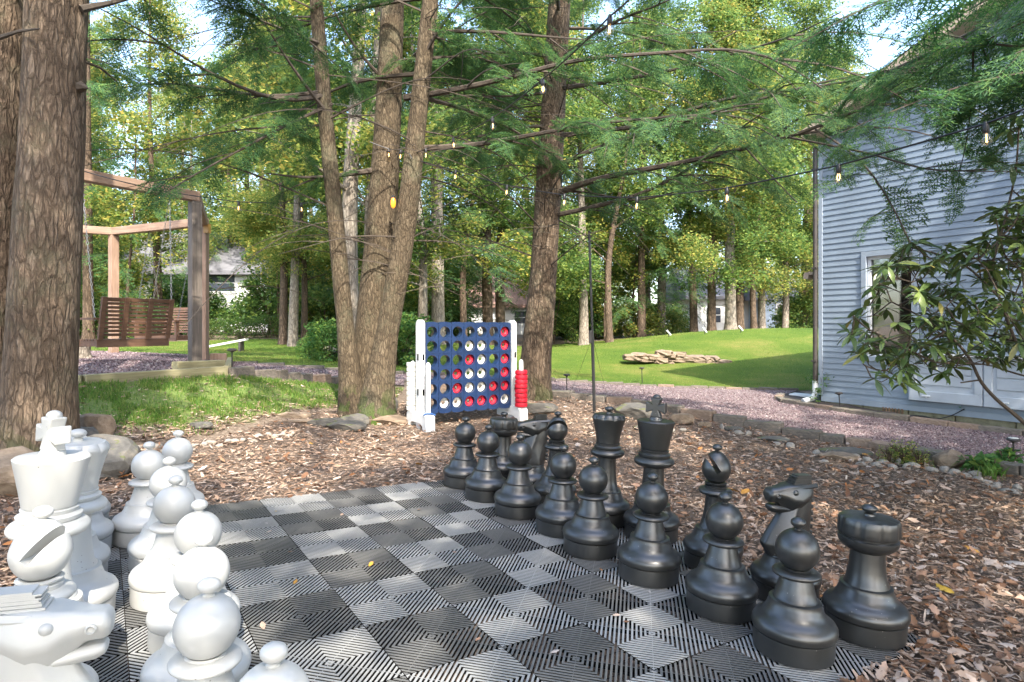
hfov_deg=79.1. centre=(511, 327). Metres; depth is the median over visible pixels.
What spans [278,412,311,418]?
rock
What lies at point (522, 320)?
window
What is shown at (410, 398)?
game ring
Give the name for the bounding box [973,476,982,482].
pebble
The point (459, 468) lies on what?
chess pawn
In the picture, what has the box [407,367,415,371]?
game ring
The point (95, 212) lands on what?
woodland tree
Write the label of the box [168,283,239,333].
bush
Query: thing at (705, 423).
rock
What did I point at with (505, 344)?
game disc
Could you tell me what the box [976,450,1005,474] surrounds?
weed
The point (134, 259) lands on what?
sapling
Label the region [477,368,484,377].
game disc
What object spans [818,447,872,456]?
rock
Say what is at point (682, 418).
boulder
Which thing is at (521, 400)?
game ring
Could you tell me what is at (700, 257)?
woodland tree
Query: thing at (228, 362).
kerb timber
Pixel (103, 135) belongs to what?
woodland tree
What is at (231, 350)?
path light
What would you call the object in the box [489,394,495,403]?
game disc
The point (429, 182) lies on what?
woodland tree
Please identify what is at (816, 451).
pebble
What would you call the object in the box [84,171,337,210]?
string light
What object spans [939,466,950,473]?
pebble
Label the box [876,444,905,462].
weed
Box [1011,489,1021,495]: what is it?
pebble
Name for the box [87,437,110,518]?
chess rook
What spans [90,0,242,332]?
woodland tree
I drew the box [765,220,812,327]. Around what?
sapling
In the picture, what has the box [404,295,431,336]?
bush
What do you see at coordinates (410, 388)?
game ring
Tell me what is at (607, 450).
chess queen
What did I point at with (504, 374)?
game disc
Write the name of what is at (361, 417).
rock
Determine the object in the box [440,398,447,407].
game disc
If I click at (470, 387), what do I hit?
game disc
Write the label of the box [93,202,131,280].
sapling
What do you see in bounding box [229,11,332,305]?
woodland tree
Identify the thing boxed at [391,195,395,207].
amber lamp
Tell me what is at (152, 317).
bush
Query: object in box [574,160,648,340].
tree
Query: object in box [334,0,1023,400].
hemlock tree
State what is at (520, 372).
game ring
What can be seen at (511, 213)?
woodland tree
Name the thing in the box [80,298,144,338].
bush
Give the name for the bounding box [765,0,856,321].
woodland tree
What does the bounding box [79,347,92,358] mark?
tree stump
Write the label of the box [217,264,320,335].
bush
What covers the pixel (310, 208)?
woodland tree
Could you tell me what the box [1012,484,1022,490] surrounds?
pebble
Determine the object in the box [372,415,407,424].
rock
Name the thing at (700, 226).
woodland tree
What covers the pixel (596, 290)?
sapling
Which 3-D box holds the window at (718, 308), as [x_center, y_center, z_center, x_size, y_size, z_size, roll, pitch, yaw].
[12.972,-0.780,39.943,1.100,1.200,0.075,0,0,0]
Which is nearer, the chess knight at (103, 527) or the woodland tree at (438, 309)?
the chess knight at (103, 527)
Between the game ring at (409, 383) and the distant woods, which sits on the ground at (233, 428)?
the distant woods
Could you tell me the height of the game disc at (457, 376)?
0.132 m
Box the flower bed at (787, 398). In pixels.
[774,391,1023,435]
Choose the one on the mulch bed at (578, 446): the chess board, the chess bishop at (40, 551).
the chess board
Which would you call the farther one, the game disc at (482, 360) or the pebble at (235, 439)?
the game disc at (482, 360)
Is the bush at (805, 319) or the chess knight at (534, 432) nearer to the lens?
the chess knight at (534, 432)
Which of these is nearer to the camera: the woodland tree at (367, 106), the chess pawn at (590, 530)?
the chess pawn at (590, 530)
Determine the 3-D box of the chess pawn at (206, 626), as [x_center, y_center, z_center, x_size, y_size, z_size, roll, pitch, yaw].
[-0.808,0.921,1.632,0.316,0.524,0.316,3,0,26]
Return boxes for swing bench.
[79,198,174,347]
[131,232,187,340]
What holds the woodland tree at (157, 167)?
on the ground at (233, 428)
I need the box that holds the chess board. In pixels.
[13,480,920,681]
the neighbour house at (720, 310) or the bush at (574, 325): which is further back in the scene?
the neighbour house at (720, 310)
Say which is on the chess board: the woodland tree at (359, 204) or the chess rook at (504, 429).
the chess rook at (504, 429)
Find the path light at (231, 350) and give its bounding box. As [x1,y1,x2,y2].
[227,348,236,366]
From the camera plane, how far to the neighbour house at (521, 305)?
43.97 m
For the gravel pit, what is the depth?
7.72 m
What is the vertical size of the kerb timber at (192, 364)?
0.120 m
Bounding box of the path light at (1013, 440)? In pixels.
[1006,437,1020,451]
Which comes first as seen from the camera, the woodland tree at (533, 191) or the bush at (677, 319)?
the bush at (677, 319)
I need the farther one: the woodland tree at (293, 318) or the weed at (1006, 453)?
the woodland tree at (293, 318)
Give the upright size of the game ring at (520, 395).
0.053 m
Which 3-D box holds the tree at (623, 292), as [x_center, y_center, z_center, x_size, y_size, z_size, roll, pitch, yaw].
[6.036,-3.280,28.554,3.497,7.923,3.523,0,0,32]
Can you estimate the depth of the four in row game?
7.70 m
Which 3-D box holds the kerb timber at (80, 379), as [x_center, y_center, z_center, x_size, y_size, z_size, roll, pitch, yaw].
[-5.224,0.621,6.408,1.316,0.140,0.100,-4,1,-23]
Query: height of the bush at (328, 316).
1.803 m
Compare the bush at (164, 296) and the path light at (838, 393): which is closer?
the path light at (838, 393)
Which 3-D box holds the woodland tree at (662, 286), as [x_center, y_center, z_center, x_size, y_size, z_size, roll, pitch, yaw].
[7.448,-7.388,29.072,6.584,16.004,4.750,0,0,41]
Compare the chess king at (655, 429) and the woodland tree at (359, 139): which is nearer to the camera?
the chess king at (655, 429)
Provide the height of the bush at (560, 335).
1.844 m
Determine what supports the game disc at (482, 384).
on the four in row game
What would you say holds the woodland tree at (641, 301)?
on the lawn at (787, 347)
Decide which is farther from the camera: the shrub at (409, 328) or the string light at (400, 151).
the shrub at (409, 328)
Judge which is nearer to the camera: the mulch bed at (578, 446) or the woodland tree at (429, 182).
the mulch bed at (578, 446)
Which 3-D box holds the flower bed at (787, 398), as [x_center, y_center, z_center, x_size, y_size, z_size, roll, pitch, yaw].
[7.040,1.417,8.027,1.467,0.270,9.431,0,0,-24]
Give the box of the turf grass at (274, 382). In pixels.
[78,372,404,437]
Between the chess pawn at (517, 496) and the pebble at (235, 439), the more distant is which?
the pebble at (235, 439)
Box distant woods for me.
[121,193,803,321]
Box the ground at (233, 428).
[79,329,1022,588]
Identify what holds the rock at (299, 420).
on the mulch bed at (578, 446)
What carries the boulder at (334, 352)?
on the ground at (233, 428)
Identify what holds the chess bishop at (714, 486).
on the chess board
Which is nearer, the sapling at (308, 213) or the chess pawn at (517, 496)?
the chess pawn at (517, 496)
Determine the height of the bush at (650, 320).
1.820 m
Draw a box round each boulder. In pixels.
[0,446,34,499]
[80,413,115,434]
[81,427,98,436]
[88,434,140,477]
[323,344,337,356]
[614,402,651,419]
[669,413,693,423]
[932,449,966,468]
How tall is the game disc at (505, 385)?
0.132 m
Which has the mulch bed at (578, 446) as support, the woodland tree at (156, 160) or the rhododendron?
the rhododendron
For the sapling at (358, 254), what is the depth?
21.00 m
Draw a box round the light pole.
[567,231,609,412]
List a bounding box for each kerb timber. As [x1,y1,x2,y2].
[78,375,82,384]
[82,366,227,384]
[171,360,225,368]
[224,357,230,367]
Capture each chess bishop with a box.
[7,505,98,681]
[71,437,110,571]
[533,411,576,503]
[683,444,743,568]
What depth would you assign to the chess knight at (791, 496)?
2.91 m
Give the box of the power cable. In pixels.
[915,409,964,418]
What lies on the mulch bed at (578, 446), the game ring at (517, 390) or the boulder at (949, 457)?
the boulder at (949, 457)
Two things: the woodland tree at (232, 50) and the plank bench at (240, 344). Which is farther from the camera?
the woodland tree at (232, 50)
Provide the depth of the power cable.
9.44 m
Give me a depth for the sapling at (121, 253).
21.97 m
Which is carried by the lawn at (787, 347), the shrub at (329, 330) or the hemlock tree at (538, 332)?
the shrub at (329, 330)
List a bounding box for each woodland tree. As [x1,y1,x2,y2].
[81,0,210,338]
[83,93,210,337]
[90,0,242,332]
[90,11,142,225]
[90,46,145,283]
[91,94,135,225]
[91,116,111,245]
[127,88,207,223]
[131,119,234,305]
[132,92,221,231]
[132,130,185,231]
[138,0,476,328]
[187,46,257,242]
[195,88,264,217]
[202,0,284,253]
[204,65,307,231]
[207,0,360,346]
[208,11,339,331]
[210,1,363,344]
[219,0,493,266]
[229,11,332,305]
[254,77,343,221]
[254,81,365,344]
[290,67,365,311]
[308,0,535,344]
[313,7,430,289]
[332,1,490,348]
[405,1,540,335]
[405,108,507,320]
[421,123,493,319]
[422,1,571,344]
[422,150,504,320]
[443,0,586,345]
[461,92,504,274]
[475,15,589,249]
[481,44,588,268]
[500,33,589,339]
[511,0,649,344]
[514,173,575,334]
[515,0,692,342]
[532,89,637,330]
[566,60,637,297]
[586,12,697,335]
[587,43,715,336]
[593,0,717,334]
[637,0,816,329]
[637,23,763,332]
[652,0,795,330]
[667,89,769,268]
[671,1,814,328]
[675,21,815,328]
[715,23,815,328]
[739,66,817,327]
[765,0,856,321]
[774,12,868,280]
[779,65,873,294]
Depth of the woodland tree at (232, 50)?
32.83 m
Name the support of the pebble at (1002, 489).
on the mulch bed at (578, 446)
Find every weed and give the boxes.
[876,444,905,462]
[883,439,904,458]
[889,438,924,463]
[903,444,934,467]
[950,453,998,476]
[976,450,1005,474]
[988,444,1023,463]
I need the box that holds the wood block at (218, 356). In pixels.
[209,353,226,360]
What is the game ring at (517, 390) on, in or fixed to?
on the game ring at (520, 395)
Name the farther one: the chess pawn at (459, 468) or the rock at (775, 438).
the rock at (775, 438)
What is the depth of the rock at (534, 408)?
8.32 m
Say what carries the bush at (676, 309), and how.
on the ground at (233, 428)
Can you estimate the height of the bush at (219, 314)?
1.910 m
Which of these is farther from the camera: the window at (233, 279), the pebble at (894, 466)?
the window at (233, 279)
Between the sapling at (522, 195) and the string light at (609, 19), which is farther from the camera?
the sapling at (522, 195)
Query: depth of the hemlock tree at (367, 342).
7.67 m
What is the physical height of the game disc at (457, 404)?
0.132 m
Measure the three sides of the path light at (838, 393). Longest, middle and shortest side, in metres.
0.338 x 0.128 x 0.126 m
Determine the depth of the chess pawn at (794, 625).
2.37 m
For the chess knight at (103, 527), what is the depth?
3.09 m
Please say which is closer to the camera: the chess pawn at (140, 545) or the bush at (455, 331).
the chess pawn at (140, 545)
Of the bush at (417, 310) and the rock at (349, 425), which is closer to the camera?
the rock at (349, 425)
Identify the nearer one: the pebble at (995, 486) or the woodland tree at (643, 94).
the pebble at (995, 486)
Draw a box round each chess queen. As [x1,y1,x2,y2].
[65,429,118,608]
[580,406,629,527]
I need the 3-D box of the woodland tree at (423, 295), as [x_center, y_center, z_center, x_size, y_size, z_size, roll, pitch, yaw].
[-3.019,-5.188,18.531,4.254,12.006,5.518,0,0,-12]
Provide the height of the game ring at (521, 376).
0.053 m
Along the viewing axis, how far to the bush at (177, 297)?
23.09 m
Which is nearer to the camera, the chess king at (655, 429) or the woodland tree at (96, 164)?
the chess king at (655, 429)
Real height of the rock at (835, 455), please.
0.110 m
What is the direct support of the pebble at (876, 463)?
on the mulch bed at (578, 446)
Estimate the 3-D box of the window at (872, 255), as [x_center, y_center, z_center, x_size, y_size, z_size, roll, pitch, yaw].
[6.272,-0.350,10.257,0.172,1.855,0.915,0,0,-31]
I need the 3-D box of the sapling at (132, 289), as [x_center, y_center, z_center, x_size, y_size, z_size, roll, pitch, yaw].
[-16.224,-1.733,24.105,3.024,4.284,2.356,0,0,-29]
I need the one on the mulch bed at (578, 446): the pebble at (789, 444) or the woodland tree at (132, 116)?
the pebble at (789, 444)
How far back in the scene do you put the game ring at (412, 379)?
7.57 m
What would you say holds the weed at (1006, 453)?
on the ground at (233, 428)
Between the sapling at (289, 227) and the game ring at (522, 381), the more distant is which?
the sapling at (289, 227)
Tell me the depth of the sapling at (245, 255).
25.15 m
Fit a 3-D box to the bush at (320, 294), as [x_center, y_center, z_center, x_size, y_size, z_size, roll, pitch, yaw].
[-6.701,-0.576,22.355,3.192,2.220,3.029,0,0,-31]
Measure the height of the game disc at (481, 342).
0.132 m
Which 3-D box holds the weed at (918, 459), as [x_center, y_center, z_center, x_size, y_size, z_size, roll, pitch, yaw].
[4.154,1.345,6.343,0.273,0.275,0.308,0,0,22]
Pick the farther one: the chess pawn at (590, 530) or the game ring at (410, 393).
the game ring at (410, 393)
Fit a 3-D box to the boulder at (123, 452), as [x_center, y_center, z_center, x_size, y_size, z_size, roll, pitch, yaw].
[-3.170,1.025,4.791,0.682,0.329,0.400,6,17,26]
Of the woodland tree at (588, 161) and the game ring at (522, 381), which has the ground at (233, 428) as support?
the woodland tree at (588, 161)
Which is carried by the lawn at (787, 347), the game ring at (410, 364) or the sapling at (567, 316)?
the sapling at (567, 316)
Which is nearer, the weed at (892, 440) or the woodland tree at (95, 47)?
the weed at (892, 440)
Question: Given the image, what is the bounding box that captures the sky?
[90,0,971,322]
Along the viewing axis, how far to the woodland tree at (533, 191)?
43.20 m
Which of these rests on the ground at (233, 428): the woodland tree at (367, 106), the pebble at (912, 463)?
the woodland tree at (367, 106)
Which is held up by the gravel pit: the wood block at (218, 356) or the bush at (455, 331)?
the wood block at (218, 356)
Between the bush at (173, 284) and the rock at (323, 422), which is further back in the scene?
the bush at (173, 284)
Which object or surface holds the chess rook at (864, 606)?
on the chess board
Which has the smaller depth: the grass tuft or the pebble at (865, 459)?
the grass tuft
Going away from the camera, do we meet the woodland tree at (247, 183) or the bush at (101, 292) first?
the bush at (101, 292)
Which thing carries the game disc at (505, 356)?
on the four in row game
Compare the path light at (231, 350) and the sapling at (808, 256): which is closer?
the path light at (231, 350)
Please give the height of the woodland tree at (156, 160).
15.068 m
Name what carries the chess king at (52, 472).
on the chess board
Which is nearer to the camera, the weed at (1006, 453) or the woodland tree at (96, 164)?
the weed at (1006, 453)
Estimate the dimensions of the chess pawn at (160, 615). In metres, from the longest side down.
0.524 x 0.316 x 0.316 m
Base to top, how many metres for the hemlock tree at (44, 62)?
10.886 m
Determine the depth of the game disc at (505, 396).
8.07 m
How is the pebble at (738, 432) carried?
on the mulch bed at (578, 446)
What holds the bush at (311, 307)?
on the ground at (233, 428)
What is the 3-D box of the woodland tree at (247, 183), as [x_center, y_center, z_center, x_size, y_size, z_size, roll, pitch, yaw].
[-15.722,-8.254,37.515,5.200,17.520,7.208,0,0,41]
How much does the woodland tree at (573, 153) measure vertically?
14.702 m
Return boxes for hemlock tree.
[0,0,373,451]
[85,0,969,425]
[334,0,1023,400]
[727,0,1023,224]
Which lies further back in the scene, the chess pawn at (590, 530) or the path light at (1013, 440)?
the path light at (1013, 440)
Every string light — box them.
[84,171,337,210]
[370,142,411,158]
[416,0,629,156]
[420,108,1023,207]
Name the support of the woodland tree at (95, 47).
on the ground at (233, 428)
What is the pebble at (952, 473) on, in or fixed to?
on the mulch bed at (578, 446)
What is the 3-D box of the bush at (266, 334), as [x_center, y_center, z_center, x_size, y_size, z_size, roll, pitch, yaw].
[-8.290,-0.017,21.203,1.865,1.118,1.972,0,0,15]
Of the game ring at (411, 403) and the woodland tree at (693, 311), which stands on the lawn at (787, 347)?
the woodland tree at (693, 311)
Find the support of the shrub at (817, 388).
on the flower bed at (787, 398)
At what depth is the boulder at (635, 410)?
8.18 m
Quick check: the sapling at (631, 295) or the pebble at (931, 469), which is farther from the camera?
the sapling at (631, 295)
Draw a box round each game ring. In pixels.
[406,362,415,366]
[406,372,415,376]
[406,386,415,390]
[406,391,415,395]
[406,396,415,400]
[406,400,415,405]
[406,405,415,410]
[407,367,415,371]
[407,376,415,381]
[407,381,415,385]
[515,370,526,374]
[515,374,527,378]
[515,379,527,383]
[515,384,526,388]
[515,388,526,392]
[515,393,526,397]
[515,398,527,402]
[515,402,526,406]
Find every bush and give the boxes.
[80,282,145,335]
[80,295,119,333]
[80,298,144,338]
[119,302,185,337]
[129,272,233,334]
[139,283,219,334]
[164,287,221,332]
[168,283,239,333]
[209,317,232,339]
[214,287,276,335]
[215,315,263,339]
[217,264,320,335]
[234,310,299,338]
[272,304,335,335]
[273,281,335,337]
[277,282,335,336]
[300,305,335,336]
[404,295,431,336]
[430,305,480,336]
[452,304,480,332]
[553,284,612,339]
[554,307,575,338]
[558,301,597,338]
[593,302,635,337]
[595,301,671,338]
[652,308,689,334]
[654,301,689,330]
[767,293,812,327]
[768,299,812,327]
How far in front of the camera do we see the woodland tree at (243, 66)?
25.67 m
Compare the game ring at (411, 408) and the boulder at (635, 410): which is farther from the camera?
the boulder at (635, 410)
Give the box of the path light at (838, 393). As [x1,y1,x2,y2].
[835,392,842,406]
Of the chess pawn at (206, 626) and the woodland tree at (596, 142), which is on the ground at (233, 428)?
the woodland tree at (596, 142)
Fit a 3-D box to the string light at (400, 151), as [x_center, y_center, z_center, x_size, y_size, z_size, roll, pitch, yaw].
[-1.492,-2.224,7.854,0.677,0.310,0.174,0,0,30]
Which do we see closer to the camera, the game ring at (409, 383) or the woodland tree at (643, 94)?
the game ring at (409, 383)
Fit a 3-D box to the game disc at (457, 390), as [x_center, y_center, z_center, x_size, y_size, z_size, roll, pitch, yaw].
[-0.702,0.755,7.711,0.132,0.132,0.040,0,0,-32]
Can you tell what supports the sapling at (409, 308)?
on the ground at (233, 428)
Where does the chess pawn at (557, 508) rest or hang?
on the chess board
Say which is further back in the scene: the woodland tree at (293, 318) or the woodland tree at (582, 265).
the woodland tree at (582, 265)
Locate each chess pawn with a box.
[112,441,165,547]
[127,457,186,571]
[128,475,194,611]
[140,532,251,681]
[146,499,240,653]
[162,430,204,511]
[167,576,242,681]
[239,641,309,681]
[443,416,476,488]
[464,424,506,502]
[494,434,541,519]
[535,445,578,538]
[562,457,618,559]
[617,472,681,588]
[685,492,758,623]
[751,517,838,669]
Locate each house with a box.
[122,232,315,331]
[467,270,527,334]
[666,268,771,331]
[744,279,800,328]
[801,0,1023,429]
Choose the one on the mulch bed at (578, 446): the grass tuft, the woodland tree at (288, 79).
the grass tuft
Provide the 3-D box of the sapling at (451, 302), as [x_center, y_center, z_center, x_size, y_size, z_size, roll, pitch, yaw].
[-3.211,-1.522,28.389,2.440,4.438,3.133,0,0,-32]
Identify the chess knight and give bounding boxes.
[0,584,115,681]
[82,435,114,548]
[516,414,549,483]
[750,473,821,600]
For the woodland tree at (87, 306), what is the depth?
19.36 m
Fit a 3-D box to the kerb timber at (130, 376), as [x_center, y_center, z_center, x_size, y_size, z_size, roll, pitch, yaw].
[-4.147,0.578,7.335,0.100,0.140,1.615,0,0,35]
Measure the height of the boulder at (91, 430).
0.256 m
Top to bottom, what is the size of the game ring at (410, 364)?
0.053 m
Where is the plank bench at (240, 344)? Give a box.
[209,338,247,350]
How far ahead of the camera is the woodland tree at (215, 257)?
31.62 m
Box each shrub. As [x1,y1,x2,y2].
[294,338,322,356]
[301,318,337,361]
[396,311,445,366]
[397,335,410,364]
[804,370,833,401]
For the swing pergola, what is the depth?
8.99 m
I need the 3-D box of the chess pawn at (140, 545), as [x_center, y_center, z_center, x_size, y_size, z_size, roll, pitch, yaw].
[-1.661,0.886,2.986,0.316,0.524,0.316,2,0,43]
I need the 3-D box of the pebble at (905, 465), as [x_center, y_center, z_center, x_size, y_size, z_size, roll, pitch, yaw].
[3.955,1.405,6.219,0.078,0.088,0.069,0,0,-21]
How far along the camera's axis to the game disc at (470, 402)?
7.80 m
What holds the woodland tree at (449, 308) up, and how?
on the ground at (233, 428)
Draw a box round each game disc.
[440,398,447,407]
[453,369,460,378]
[453,383,460,392]
[453,397,460,406]
[465,341,472,350]
[465,355,472,364]
[465,368,472,378]
[465,382,472,391]
[465,396,472,405]
[477,340,484,350]
[477,354,484,363]
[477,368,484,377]
[477,382,484,391]
[477,395,484,404]
[489,381,495,390]
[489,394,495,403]
[501,327,507,336]
[501,340,507,349]
[501,354,507,362]
[501,367,507,376]
[501,381,507,389]
[501,394,507,403]
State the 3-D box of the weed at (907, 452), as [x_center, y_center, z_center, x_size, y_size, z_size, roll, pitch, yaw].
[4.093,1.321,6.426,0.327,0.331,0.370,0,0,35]
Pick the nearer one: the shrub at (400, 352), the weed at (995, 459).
the weed at (995, 459)
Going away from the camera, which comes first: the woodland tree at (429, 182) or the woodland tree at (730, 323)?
the woodland tree at (730, 323)
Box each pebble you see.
[206,440,215,443]
[231,438,239,443]
[734,430,743,434]
[786,442,794,448]
[812,449,819,455]
[855,461,867,465]
[862,457,872,462]
[871,462,881,465]
[888,464,897,469]
[902,463,910,469]
[907,462,920,468]
[924,466,938,471]
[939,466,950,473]
[949,468,960,475]
[961,472,971,477]
[968,470,981,476]
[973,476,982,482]
[982,484,1000,488]
[998,488,1012,493]
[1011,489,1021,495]
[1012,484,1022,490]
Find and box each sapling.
[80,242,134,336]
[81,235,139,294]
[93,198,152,292]
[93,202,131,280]
[94,238,151,296]
[224,171,306,336]
[238,191,322,333]
[247,191,325,293]
[248,180,324,296]
[306,161,365,283]
[323,202,408,310]
[359,224,431,331]
[401,296,417,332]
[426,216,453,335]
[429,258,467,335]
[504,184,558,297]
[553,254,588,343]
[571,241,626,338]
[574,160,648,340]
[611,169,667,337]
[612,246,656,336]
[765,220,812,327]
[787,192,812,310]
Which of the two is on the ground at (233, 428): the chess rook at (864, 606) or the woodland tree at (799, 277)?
the woodland tree at (799, 277)
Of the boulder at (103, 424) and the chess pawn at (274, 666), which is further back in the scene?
the boulder at (103, 424)
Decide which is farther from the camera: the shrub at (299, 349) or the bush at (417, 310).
the bush at (417, 310)
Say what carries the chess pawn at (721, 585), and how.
on the chess board
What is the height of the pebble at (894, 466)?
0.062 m
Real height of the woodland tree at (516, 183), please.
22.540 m
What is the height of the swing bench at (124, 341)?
2.077 m
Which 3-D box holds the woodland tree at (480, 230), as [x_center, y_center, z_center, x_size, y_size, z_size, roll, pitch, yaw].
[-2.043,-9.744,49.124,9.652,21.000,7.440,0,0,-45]
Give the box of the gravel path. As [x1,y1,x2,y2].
[228,361,1023,478]
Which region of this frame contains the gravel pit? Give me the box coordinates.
[78,351,187,374]
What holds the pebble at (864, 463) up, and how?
on the mulch bed at (578, 446)
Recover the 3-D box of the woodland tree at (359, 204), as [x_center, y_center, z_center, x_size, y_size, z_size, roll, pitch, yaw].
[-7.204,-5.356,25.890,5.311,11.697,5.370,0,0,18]
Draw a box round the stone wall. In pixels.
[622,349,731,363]
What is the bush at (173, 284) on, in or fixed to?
on the ground at (233, 428)
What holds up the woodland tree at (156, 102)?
on the ground at (233, 428)
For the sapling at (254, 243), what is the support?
on the ground at (233, 428)
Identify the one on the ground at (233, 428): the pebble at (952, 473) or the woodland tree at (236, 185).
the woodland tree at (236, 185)
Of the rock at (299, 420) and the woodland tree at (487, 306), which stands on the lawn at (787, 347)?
the woodland tree at (487, 306)
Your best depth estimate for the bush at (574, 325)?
29.44 m
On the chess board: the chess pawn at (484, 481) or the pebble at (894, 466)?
the chess pawn at (484, 481)
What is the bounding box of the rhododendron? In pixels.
[832,114,1023,424]
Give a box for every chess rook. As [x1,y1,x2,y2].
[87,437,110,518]
[489,412,517,478]
[822,504,910,649]
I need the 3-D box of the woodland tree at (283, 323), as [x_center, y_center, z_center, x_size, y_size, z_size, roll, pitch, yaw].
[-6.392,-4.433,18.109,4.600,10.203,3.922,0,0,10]
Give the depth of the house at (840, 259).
10.10 m
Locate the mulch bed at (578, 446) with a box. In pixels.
[0,396,1023,681]
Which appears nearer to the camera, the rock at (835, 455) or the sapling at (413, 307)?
the rock at (835, 455)
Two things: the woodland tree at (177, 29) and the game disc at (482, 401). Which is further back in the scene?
the woodland tree at (177, 29)
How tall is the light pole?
2.723 m
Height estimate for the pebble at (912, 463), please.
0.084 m
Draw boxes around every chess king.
[4,410,90,662]
[623,394,679,543]
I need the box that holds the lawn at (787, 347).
[91,328,812,389]
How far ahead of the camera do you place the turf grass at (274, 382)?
7.00 m
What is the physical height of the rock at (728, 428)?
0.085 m
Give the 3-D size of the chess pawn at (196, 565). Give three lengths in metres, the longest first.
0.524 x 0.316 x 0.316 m
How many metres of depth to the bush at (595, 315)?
27.82 m
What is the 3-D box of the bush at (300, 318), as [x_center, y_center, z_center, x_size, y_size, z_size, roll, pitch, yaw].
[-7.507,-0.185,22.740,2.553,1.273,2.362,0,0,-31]
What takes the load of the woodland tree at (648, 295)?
on the ground at (233, 428)
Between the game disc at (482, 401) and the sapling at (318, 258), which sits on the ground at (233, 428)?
the sapling at (318, 258)
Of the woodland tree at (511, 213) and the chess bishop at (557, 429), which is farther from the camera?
the woodland tree at (511, 213)
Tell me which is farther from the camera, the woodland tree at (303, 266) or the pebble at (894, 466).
the woodland tree at (303, 266)
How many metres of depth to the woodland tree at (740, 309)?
25.16 m
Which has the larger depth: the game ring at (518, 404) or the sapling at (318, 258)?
the sapling at (318, 258)
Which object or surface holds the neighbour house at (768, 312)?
on the ground at (233, 428)
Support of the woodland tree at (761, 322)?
on the ground at (233, 428)
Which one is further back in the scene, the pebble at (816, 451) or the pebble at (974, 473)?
the pebble at (816, 451)
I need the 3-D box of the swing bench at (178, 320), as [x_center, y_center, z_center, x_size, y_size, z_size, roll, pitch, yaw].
[-6.386,-0.788,11.608,1.320,2.072,0.714,0,0,25]
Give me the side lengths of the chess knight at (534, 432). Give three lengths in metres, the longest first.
0.580 x 0.316 x 0.316 m
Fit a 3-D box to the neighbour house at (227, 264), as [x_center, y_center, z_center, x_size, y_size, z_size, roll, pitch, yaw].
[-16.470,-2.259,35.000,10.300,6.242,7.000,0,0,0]
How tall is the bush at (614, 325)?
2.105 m
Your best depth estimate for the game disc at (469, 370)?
7.80 m
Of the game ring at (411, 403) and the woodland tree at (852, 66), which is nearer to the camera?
the game ring at (411, 403)
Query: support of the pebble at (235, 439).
on the mulch bed at (578, 446)
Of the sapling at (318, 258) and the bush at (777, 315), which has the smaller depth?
the sapling at (318, 258)
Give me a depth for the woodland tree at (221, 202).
32.45 m
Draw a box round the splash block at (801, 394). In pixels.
[789,393,818,397]
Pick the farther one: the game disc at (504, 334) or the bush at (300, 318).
the bush at (300, 318)
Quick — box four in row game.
[407,320,527,431]
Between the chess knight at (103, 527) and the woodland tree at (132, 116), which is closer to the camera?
the chess knight at (103, 527)
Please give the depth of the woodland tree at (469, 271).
37.61 m
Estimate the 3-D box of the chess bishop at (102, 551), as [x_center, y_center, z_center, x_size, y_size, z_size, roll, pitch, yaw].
[-1.961,0.809,2.765,0.310,0.650,0.310,3,0,-45]
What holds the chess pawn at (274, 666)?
on the chess board
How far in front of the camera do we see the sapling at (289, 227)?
25.16 m
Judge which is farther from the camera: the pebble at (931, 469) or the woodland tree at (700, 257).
the woodland tree at (700, 257)
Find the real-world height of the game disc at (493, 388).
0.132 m
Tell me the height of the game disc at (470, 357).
0.132 m
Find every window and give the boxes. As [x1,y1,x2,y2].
[209,275,236,293]
[513,310,525,324]
[705,306,721,323]
[861,248,919,361]
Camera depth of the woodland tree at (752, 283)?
25.04 m
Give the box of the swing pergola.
[83,169,210,360]
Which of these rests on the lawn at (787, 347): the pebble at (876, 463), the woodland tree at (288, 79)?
the woodland tree at (288, 79)
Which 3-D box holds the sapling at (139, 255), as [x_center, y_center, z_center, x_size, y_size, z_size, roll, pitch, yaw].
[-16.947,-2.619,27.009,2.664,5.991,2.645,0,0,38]
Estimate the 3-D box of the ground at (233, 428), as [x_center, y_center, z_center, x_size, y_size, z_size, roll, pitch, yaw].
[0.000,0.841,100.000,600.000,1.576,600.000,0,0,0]
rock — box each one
[99,474,117,481]
[189,421,212,428]
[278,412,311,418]
[281,419,311,422]
[306,417,343,426]
[327,420,366,431]
[340,413,368,424]
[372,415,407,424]
[526,403,557,413]
[698,421,711,427]
[724,426,743,431]
[756,436,789,443]
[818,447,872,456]
[818,451,857,462]
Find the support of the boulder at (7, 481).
on the mulch bed at (578, 446)
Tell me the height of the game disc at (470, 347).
0.132 m
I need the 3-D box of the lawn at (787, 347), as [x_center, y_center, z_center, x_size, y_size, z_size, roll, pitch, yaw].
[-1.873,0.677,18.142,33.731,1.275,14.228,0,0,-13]
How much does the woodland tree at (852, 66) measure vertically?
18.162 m
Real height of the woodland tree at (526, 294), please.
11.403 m
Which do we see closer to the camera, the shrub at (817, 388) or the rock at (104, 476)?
the rock at (104, 476)
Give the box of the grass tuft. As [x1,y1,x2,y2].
[974,455,1008,481]
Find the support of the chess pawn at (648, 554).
on the chess board

